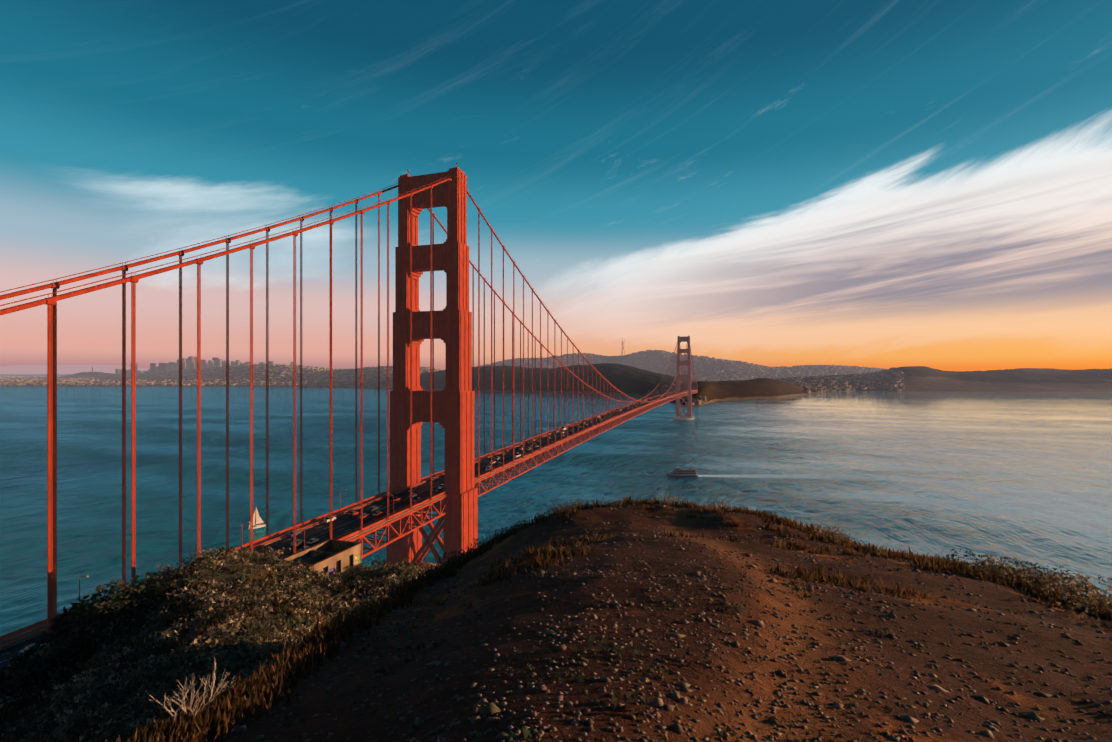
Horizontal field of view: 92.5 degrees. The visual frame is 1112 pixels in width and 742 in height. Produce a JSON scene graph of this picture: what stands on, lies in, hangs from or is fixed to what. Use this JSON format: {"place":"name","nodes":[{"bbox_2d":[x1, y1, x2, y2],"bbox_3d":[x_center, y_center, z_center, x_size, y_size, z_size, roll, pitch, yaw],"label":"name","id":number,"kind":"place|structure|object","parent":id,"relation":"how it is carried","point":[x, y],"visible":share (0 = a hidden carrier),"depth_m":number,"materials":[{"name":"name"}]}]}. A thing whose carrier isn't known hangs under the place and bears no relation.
{"place":"outdoors","nodes":[
{"label":"outdoors","id":0,"kind":"place"},
{"bbox_2d":[0,365,148,373],"bbox_3d":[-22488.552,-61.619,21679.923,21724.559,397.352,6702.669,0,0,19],"label":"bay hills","id":1,"kind":"structure","parent":0,"point":[40,369],"depth_m":21605.20,"materials":[{"name":"grey"}]},
{"bbox_2d":[0,374,1111,639],"bbox_3d":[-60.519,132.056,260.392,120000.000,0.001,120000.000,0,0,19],"label":"sea water","id":2,"kind":"structure","parent":0,"point":[1024,478],"depth_m":713.90,"materials":[{"name":"blue liquid"}]},
{"bbox_2d":[248,508,265,529],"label":"sailboat","id":3,"kind":"object","parent":2,"relation":"on","point":[259,520],"visible":0.83,"depth_m":448.94,"materials":[{"name":"fabric"}]},
{"bbox_2d":[666,468,697,475],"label":"boat","id":4,"kind":"object","parent":2,"relation":"on","point":[684,472],"visible":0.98,"depth_m":668.03,"materials":[{"name":"white metal"}]},
{"bbox_2d":[673,416,693,419],"bbox_3d":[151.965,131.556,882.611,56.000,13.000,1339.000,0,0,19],"label":"bridge piers","id":5,"kind":"structure","parent":2,"relation":"in","point":[683,418],"depth_m":1451.65,"materials":[{"name":"concrete"}]},
{"bbox_2d":[0,163,697,646],"bbox_3d":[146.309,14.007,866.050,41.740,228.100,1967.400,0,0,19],"label":"suspension bridge","id":6,"kind":"structure","parent":5,"relation":"on","point":[414,405],"depth_m":249.86,"materials":[{"name":"red metal"}]},
{"bbox_2d":[0,390,696,675],"bbox_3d":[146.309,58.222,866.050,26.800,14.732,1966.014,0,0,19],"label":"bridge roadway","id":7,"kind":"structure","parent":6,"relation":"attached to","point":[341,524],"depth_m":216.10,"materials":[{"name":"red metal"}]},
{"bbox_2d":[18,389,695,654],"bbox_3d":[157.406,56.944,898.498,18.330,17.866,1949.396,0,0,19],"label":"cars","id":8,"kind":"object","parent":6,"relation":"on","point":[328,519],"visible":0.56,"depth_m":239.91,"materials":[{"name":"black metal"}]},
{"bbox_2d":[79,388,692,608],"bbox_3d":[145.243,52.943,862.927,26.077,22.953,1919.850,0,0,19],"label":"street lamps","id":9,"kind":"object","parent":6,"relation":"on","point":[340,508],"visible":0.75,"depth_m":209.93,"materials":[{"name":"red metal"}]},
{"bbox_2d":[0,502,1111,741],"bbox_3d":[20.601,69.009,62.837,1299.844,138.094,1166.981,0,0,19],"label":"headland terrain","id":10,"kind":"structure","parent":0,"point":[526,600],"depth_m":7.33,"materials":[{"name":"brown soil"}]},
{"bbox_2d":[0,579,160,697],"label":"tall dark bushes","id":11,"kind":"object","parent":10,"relation":"on","point":[116,605],"visible":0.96,"depth_m":70.75,"materials":[{"name":"green plant"}]},
{"bbox_2d":[151,658,237,722],"bbox_3d":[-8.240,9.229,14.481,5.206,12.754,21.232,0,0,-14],"label":"dead shrub branches","id":12,"kind":"object","parent":10,"relation":"on","point":[184,696],"visible":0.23,"depth_m":5.00,"materials":[{"name":"plant"}]},
{"bbox_2d":[0,545,442,741],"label":"bushes","id":13,"kind":"object","parent":10,"relation":"on","point":[208,651],"visible":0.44,"depth_m":50.72,"materials":[{"name":"green plant"}]},
{"bbox_2d":[282,539,360,576],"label":"building","id":14,"kind":"structure","parent":10,"relation":"on","point":[331,557],"depth_m":137.96,"materials":[{"name":"concrete"}]},
{"bbox_2d":[0,495,1111,741],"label":"grass","id":15,"kind":"structure","parent":10,"relation":"on","point":[260,687],"depth_m":14.66,"materials":[{"name":"green plant"}]},
{"bbox_2d":[221,555,928,741],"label":"rocks","id":16,"kind":"object","parent":10,"relation":"on","point":[637,649],"visible":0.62,"depth_m":5.78,"materials":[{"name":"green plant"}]},
{"bbox_2d":[231,503,1111,741],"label":"pebbles","id":17,"kind":"object","parent":10,"relation":"on","point":[487,709],"visible":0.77,"depth_m":6.31,"materials":[{"name":"brown gravel"}]},
{"bbox_2d":[437,491,1111,627],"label":"shrubs","id":18,"kind":"object","parent":10,"relation":"on","point":[1076,585],"visible":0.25,"depth_m":17.03,"materials":[{"name":"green plant"}]},
{"bbox_2d":[0,0,1111,370],"label":"sky","id":19,"kind":"structure","parent":0,"point":[884,184],"materials":[{"name":"blue"}]},
{"bbox_2d":[31,351,1111,406],"bbox_3d":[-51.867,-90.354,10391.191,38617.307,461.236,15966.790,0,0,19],"label":"shore terrain","id":20,"kind":"structure","parent":0,"point":[632,379],"depth_m":3725.13,"materials":[{"name":"grey"}]},
{"bbox_2d":[0,350,903,404],"bbox_3d":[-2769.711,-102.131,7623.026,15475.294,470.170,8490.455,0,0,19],"label":"city buildings","id":21,"kind":"structure","parent":20,"relation":"on","point":[153,375],"depth_m":5314.88,"materials":[{"name":"grey"}]},
{"bbox_2d":[696,473,940,481],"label":"boat wake","id":22,"kind":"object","parent":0,"point":[757,476],"depth_m":666.37,"materials":[{"name":"white liquid"}]}
]}

